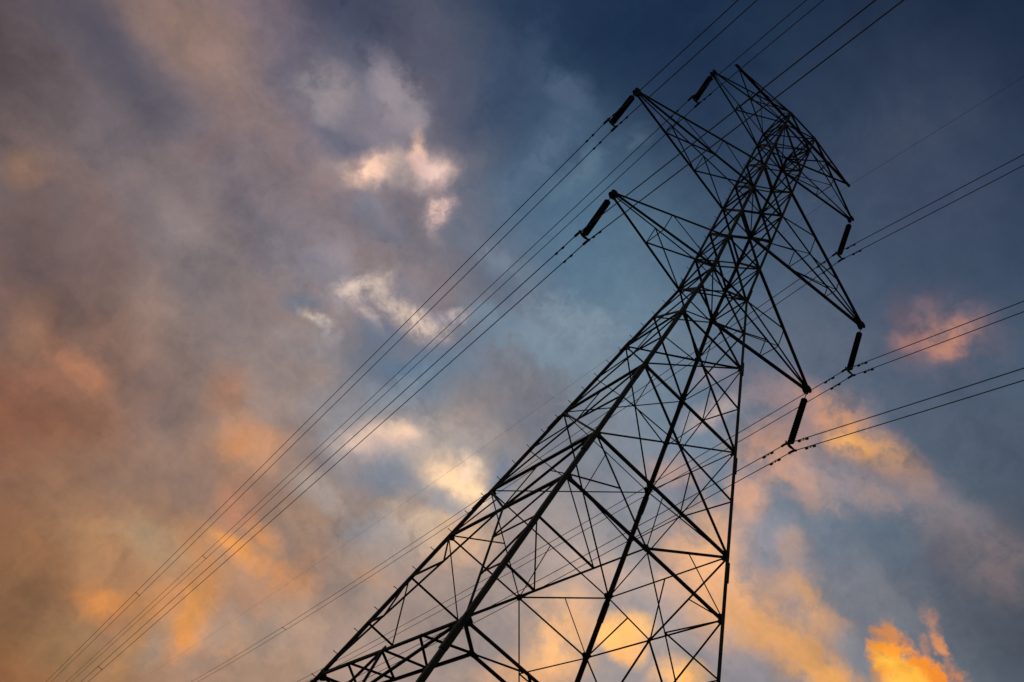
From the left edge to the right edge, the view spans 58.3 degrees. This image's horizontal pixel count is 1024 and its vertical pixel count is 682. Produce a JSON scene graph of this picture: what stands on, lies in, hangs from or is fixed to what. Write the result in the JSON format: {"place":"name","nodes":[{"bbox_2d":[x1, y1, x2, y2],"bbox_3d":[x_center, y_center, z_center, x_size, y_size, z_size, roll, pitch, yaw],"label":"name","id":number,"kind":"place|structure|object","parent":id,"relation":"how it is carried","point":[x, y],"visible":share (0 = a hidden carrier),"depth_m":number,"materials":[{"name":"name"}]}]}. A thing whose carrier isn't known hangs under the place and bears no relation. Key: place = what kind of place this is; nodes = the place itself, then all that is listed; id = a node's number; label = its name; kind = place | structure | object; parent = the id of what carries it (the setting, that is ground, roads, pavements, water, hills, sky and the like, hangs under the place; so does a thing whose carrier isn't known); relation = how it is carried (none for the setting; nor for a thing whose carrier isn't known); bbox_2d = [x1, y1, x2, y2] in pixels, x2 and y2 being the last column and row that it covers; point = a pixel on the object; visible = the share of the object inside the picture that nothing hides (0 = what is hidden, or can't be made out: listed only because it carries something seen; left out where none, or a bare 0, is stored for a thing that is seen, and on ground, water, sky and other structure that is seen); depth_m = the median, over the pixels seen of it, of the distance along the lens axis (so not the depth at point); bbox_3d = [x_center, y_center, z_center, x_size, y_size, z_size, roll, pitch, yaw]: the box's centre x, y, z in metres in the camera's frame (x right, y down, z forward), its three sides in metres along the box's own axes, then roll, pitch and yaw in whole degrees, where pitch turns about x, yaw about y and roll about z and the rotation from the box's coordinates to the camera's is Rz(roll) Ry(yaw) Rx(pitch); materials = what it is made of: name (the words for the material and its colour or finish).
{"place":"outdoors","nodes":[
{"label":"outdoors","id":0,"kind":"place"},
{"bbox_2d":[0,0,1023,681],"label":"sky","id":1,"kind":"structure","parent":0,"point":[214,214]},
{"bbox_3d":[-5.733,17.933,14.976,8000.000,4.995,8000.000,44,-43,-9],"label":"ground","id":2,"kind":"structure","parent":0,"visible":0},
{"bbox_2d":[309,64,864,681],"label":"transmission tower","id":3,"kind":"structure","parent":2,"relation":"on","point":[457,624],"depth_m":31.63,"materials":[{"name":"metal"}]},
{"bbox_2d":[139,77,1022,679],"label":"earth wire","id":4,"kind":"object","parent":3,"relation":"attached to","point":[651,327],"visible":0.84,"depth_m":56.02,"materials":[{"name":"metal"}]},
{"bbox_2d":[574,195,611,244],"bbox_3d":[3.281,-4.792,35.212,0.540,3.290,0.425,44,-43,-9],"label":"insulator string","id":5,"kind":"object","parent":3,"relation":"hanging from","point":[603,207],"visible":0.86,"depth_m":34.87,"materials":[{"name":"brown ceramic"}]},
{"bbox_2d":[82,0,875,680],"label":"conductor wire","id":6,"kind":"object","parent":5,"relation":"hanging from","point":[534,272],"visible":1,"depth_m":34.50,"materials":[{"name":"metal"}]},
{"bbox_2d":[88,0,903,681],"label":"conductor wire","id":7,"kind":"object","parent":5,"relation":"hanging from","point":[564,262],"visible":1,"depth_m":33.64,"materials":[{"name":"metal"}]},
{"bbox_2d":[603,93,635,131],"bbox_3d":[4.782,-9.983,39.403,0.540,3.290,0.425,44,-43,-9],"label":"insulator string","id":8,"kind":"object","parent":3,"relation":"hanging from","point":[615,118],"visible":0.9,"depth_m":38.86,"materials":[{"name":"brown ceramic"}]},
{"bbox_2d":[51,0,756,681],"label":"conductor wire","id":9,"kind":"object","parent":8,"relation":"hanging from","point":[461,278],"visible":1,"depth_m":44.45,"materials":[{"name":"metal"}]},
{"bbox_2d":[75,0,737,652],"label":"conductor wire","id":10,"kind":"object","parent":8,"relation":"hanging from","point":[389,338],"visible":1,"depth_m":47.49,"materials":[{"name":"metal"}]},
{"bbox_2d":[688,74,712,107],"bbox_3d":[9.215,-12.191,44.124,0.540,3.290,0.425,44,-43,-9],"label":"insulator string","id":11,"kind":"object","parent":3,"relation":"hanging from","point":[696,98],"visible":0.8,"depth_m":43.57,"materials":[{"name":"black ceramic"}]},
{"bbox_2d":[66,0,806,681],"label":"conductor wire","id":12,"kind":"object","parent":11,"relation":"hanging from","point":[498,278],"visible":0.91,"depth_m":51.77,"materials":[{"name":"metal"}]},
{"bbox_2d":[73,0,823,679],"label":"conductor wire","id":13,"kind":"object","parent":11,"relation":"hanging from","point":[505,282],"visible":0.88,"depth_m":51.94,"materials":[{"name":"metal"}]},
{"bbox_2d":[781,392,807,454],"bbox_3d":[11.521,3.155,36.959,0.518,3.540,0.425,44,-43,-9],"label":"insulator string","id":14,"kind":"object","parent":3,"relation":"hanging from","point":[797,420],"visible":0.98,"depth_m":36.63,"materials":[{"name":"brown ceramic"}]},
{"bbox_2d":[347,368,1023,681],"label":"conductor wire","id":15,"kind":"object","parent":14,"relation":"hanging from","point":[772,452],"visible":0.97,"depth_m":35.58,"materials":[{"name":"metal"}]},
{"bbox_2d":[360,380,1023,681],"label":"conductor wire","id":16,"kind":"object","parent":14,"relation":"hanging from","point":[806,448],"visible":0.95,"depth_m":35.59,"materials":[{"name":"metal"}]},
{"bbox_2d":[832,221,851,262],"bbox_3d":[16.553,-5.101,45.672,0.518,3.540,0.425,44,-43,-9],"label":"insulator string","id":17,"kind":"object","parent":3,"relation":"hanging from","point":[844,237],"visible":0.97,"depth_m":45.31,"materials":[{"name":"brown ceramic"}]},
{"bbox_2d":[191,154,1023,681],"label":"conductor wire","id":18,"kind":"object","parent":17,"relation":"hanging from","point":[673,366],"visible":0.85,"depth_m":49.76,"materials":[{"name":"metal"}]},
{"bbox_2d":[198,165,1023,681],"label":"conductor wire","id":19,"kind":"object","parent":17,"relation":"hanging from","point":[692,361],"visible":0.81,"depth_m":48.40,"materials":[{"name":"metal"}]},
{"bbox_2d":[841,328,861,378],"bbox_3d":[15.587,0.398,41.717,0.518,3.540,0.425,44,-43,-9],"label":"insulator string","id":20,"kind":"object","parent":3,"relation":"hanging from","point":[854,350],"visible":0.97,"depth_m":41.37,"materials":[{"name":"brown ceramic"}]},
{"bbox_2d":[297,301,1023,681],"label":"conductor wire","id":21,"kind":"object","parent":20,"relation":"hanging from","point":[717,445],"visible":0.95,"depth_m":43.54,"materials":[{"name":"metal"}]},
{"bbox_2d":[307,311,1023,681],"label":"conductor wire","id":22,"kind":"object","parent":20,"relation":"hanging from","point":[725,449],"visible":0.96,"depth_m":43.34,"materials":[{"name":"metal"}]}
]}

